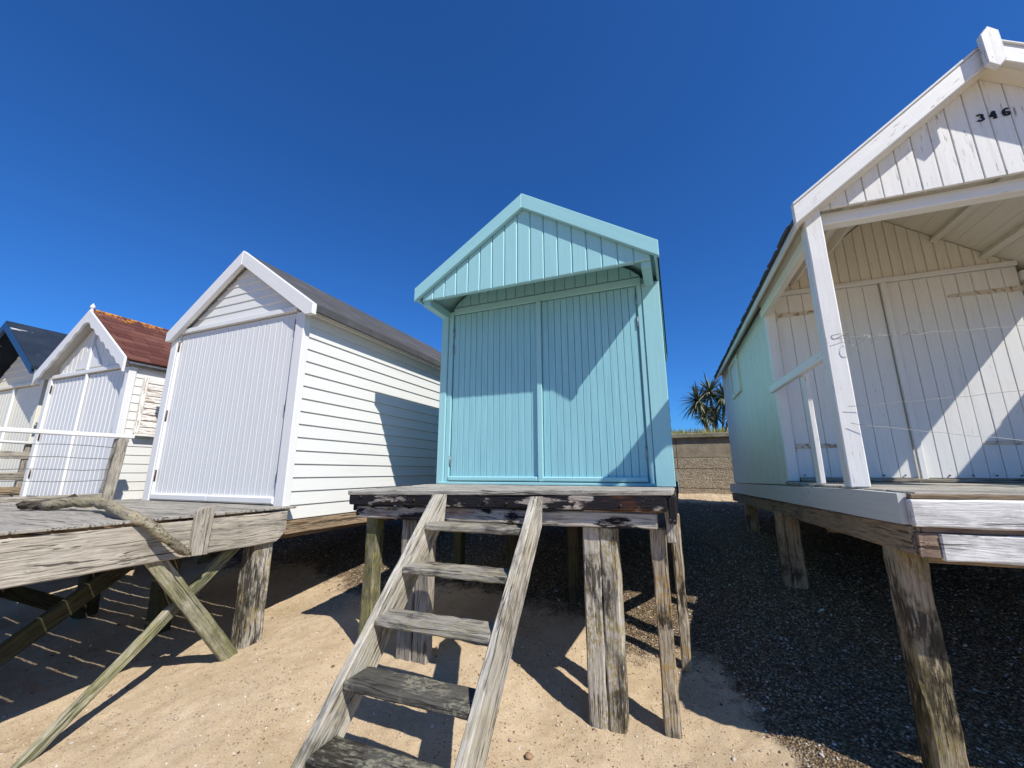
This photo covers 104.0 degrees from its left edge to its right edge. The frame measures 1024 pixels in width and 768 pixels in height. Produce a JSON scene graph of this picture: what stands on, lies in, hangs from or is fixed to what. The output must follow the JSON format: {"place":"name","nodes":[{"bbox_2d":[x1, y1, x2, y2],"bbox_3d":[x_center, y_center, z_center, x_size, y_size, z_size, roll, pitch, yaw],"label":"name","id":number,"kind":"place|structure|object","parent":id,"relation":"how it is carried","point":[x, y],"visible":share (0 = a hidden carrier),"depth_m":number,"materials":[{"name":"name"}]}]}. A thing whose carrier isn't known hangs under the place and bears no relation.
{"place":"outdoors","nodes":[
{"label":"outdoors","id":0,"kind":"place"},
{"bbox_2d":[0,493,1023,767],"bbox_3d":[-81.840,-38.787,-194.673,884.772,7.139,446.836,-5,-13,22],"label":"sand","id":1,"kind":"structure","parent":0,"point":[146,677],"depth_m":2.34,"materials":[{"name":"beige sand"}]},
{"bbox_2d":[0,494,210,563],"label":"timber platform","id":2,"kind":"structure","parent":1,"relation":"on","point":[200,559],"depth_m":4.52,"materials":[{"name":"grey wood"}]},
{"bbox_2d":[0,440,32,496],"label":"railing","id":3,"kind":"object","parent":2,"relation":"on","point":[18,478],"visible":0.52,"depth_m":4.64,"materials":[{"name":"white paint"}]},
{"bbox_2d":[0,321,67,486],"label":"beach hut","id":4,"kind":"object","parent":2,"relation":"on","point":[26,351],"visible":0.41,"depth_m":5.31,"materials":[{"name":"beige paint"}]},
{"bbox_2d":[0,390,15,443],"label":"door","id":5,"kind":"structure","parent":4,"relation":"in","point":[5,396],"depth_m":5.48,"materials":[{"name":"beige paint"}]},
{"bbox_2d":[0,386,38,486],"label":"door","id":6,"kind":"structure","parent":4,"relation":"in","point":[25,398],"depth_m":5.21,"materials":[{"name":"beige paint"}]},
{"bbox_2d":[19,303,171,499],"bbox_3d":[-4.275,0.406,5.603,1.934,2.165,2.808,-5,-13,22],"label":"beach hut","id":7,"kind":"object","parent":2,"relation":"on","point":[102,371],"visible":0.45,"depth_m":4.32,"materials":[{"name":"white paint"}]},
{"bbox_2d":[26,376,89,495],"bbox_3d":[-5.082,0.570,4.463,0.744,1.315,0.035,-5,-13,22],"label":"door","id":8,"kind":"structure","parent":7,"relation":"in","point":[66,393],"depth_m":4.47,"materials":[{"name":"white paint"}]},
{"bbox_2d":[62,370,124,494],"bbox_3d":[-4.364,0.507,4.179,0.732,1.315,0.035,-5,-13,22],"label":"door","id":9,"kind":"structure","parent":7,"relation":"in","point":[100,403],"depth_m":4.19,"materials":[{"name":"white paint"}]},
{"bbox_2d":[0,499,296,767],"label":"timber platform","id":10,"kind":"structure","parent":1,"relation":"on","point":[98,551],"depth_m":2.38,"materials":[{"name":"grey wood"}]},
{"bbox_2d":[0,427,134,502],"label":"railing","id":11,"kind":"object","parent":10,"relation":"on","point":[112,469],"visible":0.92,"depth_m":3.56,"materials":[{"name":"white paint"}]},
{"bbox_2d":[16,494,191,555],"bbox_3d":[-2.571,0.856,2.462,1.523,0.325,0.314,-5,-13,22],"label":"driftwood","id":12,"kind":"object","parent":10,"relation":"on","point":[150,525],"visible":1,"depth_m":2.24,"materials":[{"name":"brown wood"}]},
{"bbox_2d":[142,251,454,538],"bbox_3d":[-1.918,0.318,4.925,1.950,2.565,3.199,-5,-13,22],"label":"beach hut","id":13,"kind":"object","parent":10,"relation":"on","point":[314,405],"visible":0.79,"depth_m":3.60,"materials":[{"name":"white paint"}]},
{"bbox_2d":[150,326,235,501],"bbox_3d":[-2.901,0.252,3.646,0.801,1.561,0.042,-5,-13,22],"label":"door","id":14,"kind":"structure","parent":13,"relation":"in","point":[189,450],"depth_m":3.64,"materials":[{"name":"white paint"}]},
{"bbox_2d":[205,313,296,504],"bbox_3d":[-2.174,0.189,3.359,0.804,1.561,0.042,-5,-13,22],"label":"door","id":15,"kind":"structure","parent":13,"relation":"in","point":[251,429],"depth_m":3.35,"materials":[{"name":"white paint"}]},
{"bbox_2d":[290,494,542,767],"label":"staircase","id":16,"kind":"structure","parent":1,"relation":"on","point":[326,744],"depth_m":1.63,"materials":[{"name":"grey wood"}]},
{"bbox_2d":[348,480,691,738],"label":"timber platform","id":17,"kind":"structure","parent":1,"relation":"on","point":[593,527],"depth_m":2.15,"materials":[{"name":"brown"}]},
{"bbox_2d":[414,193,675,486],"bbox_3d":[0.652,-0.138,4.512,2.080,2.418,3.047,-5,-13,22],"label":"beach hut","id":18,"kind":"object","parent":17,"relation":"on","point":[554,355],"visible":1,"depth_m":3.36,"materials":[{"name":"teal paint"}]},
{"bbox_2d":[448,303,537,480],"bbox_3d":[-0.178,0.065,3.587,0.849,1.565,0.038,-5,-13,22],"label":"door","id":19,"kind":"structure","parent":18,"relation":"in","point":[495,434],"depth_m":3.58,"materials":[{"name":"teal paint"}]},
{"bbox_2d":[542,287,647,481],"bbox_3d":[0.638,-0.006,3.264,0.832,1.565,0.038,-5,-13,22],"label":"door","id":20,"kind":"structure","parent":18,"relation":"in","point":[560,433],"depth_m":3.25,"materials":[{"name":"teal paint"}]},
{"bbox_2d":[525,752,532,759],"bbox_3d":[0.077,1.667,1.789,0.038,0.026,0.035,-5,-13,22],"label":"stone","id":21,"kind":"object","parent":1,"relation":"on","point":[528,756],"visible":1,"depth_m":1.78,"materials":[{"name":"beige stone"}]},
{"bbox_2d":[672,432,735,493],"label":"sea wall","id":22,"kind":"structure","parent":1,"relation":"on","point":[703,461],"depth_m":7.64,"materials":[{"name":"concrete"}]},
{"bbox_2d":[730,482,1023,767],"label":"timber platform","id":23,"kind":"structure","parent":1,"relation":"on","point":[914,530],"depth_m":1.57,"materials":[{"name":"paint"}]},
{"bbox_2d":[714,26,1023,487],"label":"beach hut","id":24,"kind":"object","parent":23,"relation":"on","point":[878,336],"visible":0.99,"depth_m":2.94,"materials":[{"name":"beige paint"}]},
{"bbox_2d":[728,354,741,398],"bbox_3d":[2.818,-0.075,5.059,0.029,0.445,0.679,-5,-13,20],"label":"shuttered window","id":25,"kind":"structure","parent":24,"relation":"in","point":[734,369],"depth_m":5.03,"materials":[{"name":"green paint"}]},
{"bbox_2d":[774,284,918,477],"bbox_3d":[2.613,-0.034,3.212,0.760,1.533,0.046,-5,-13,20],"label":"door","id":26,"kind":"structure","parent":24,"relation":"in","point":[889,453],"depth_m":3.19,"materials":[{"name":"white paint"}]},
{"bbox_2d":[886,266,1023,477],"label":"door","id":27,"kind":"structure","parent":24,"relation":"in","point":[956,364],"depth_m":2.94,"materials":[{"name":"white paint"}]},
{"bbox_2d":[0,567,1023,767],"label":"shell grit","id":28,"kind":"object","parent":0,"point":[505,723],"visible":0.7,"depth_m":2.18,"materials":[{"name":"stone"}]},
{"bbox_2d":[0,0,1023,491],"label":"sky","id":29,"kind":"structure","parent":0,"point":[351,148],"materials":[{"name":"blue"}]},
{"bbox_2d":[1,587,1023,767],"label":"pebbles","id":30,"kind":"object","parent":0,"point":[432,725],"visible":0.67,"depth_m":2.03,"materials":[{"name":"stone"}]},
{"bbox_2d":[191,494,1023,767],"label":"gravel","id":31,"kind":"structure","parent":0,"point":[964,644],"depth_m":2.97,"materials":[{"name":"grey gravel"}]},
{"bbox_3d":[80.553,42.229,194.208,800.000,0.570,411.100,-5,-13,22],"label":"grass bank","id":32,"kind":"structure","parent":0,"visible":0},
{"bbox_2d":[671,426,727,433],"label":"grass","id":33,"kind":"structure","parent":32,"relation":"on","point":[697,431],"depth_m":8.23,"materials":[{"name":"green plant"}]},
{"bbox_2d":[680,371,727,431],"bbox_3d":[5.470,0.637,10.880,1.946,2.075,1.438,-5,-13,22],"label":"palm tree","id":34,"kind":"object","parent":32,"relation":"on","point":[707,416],"visible":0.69,"depth_m":10.83,"materials":[{"name":"green plant"}]}
]}

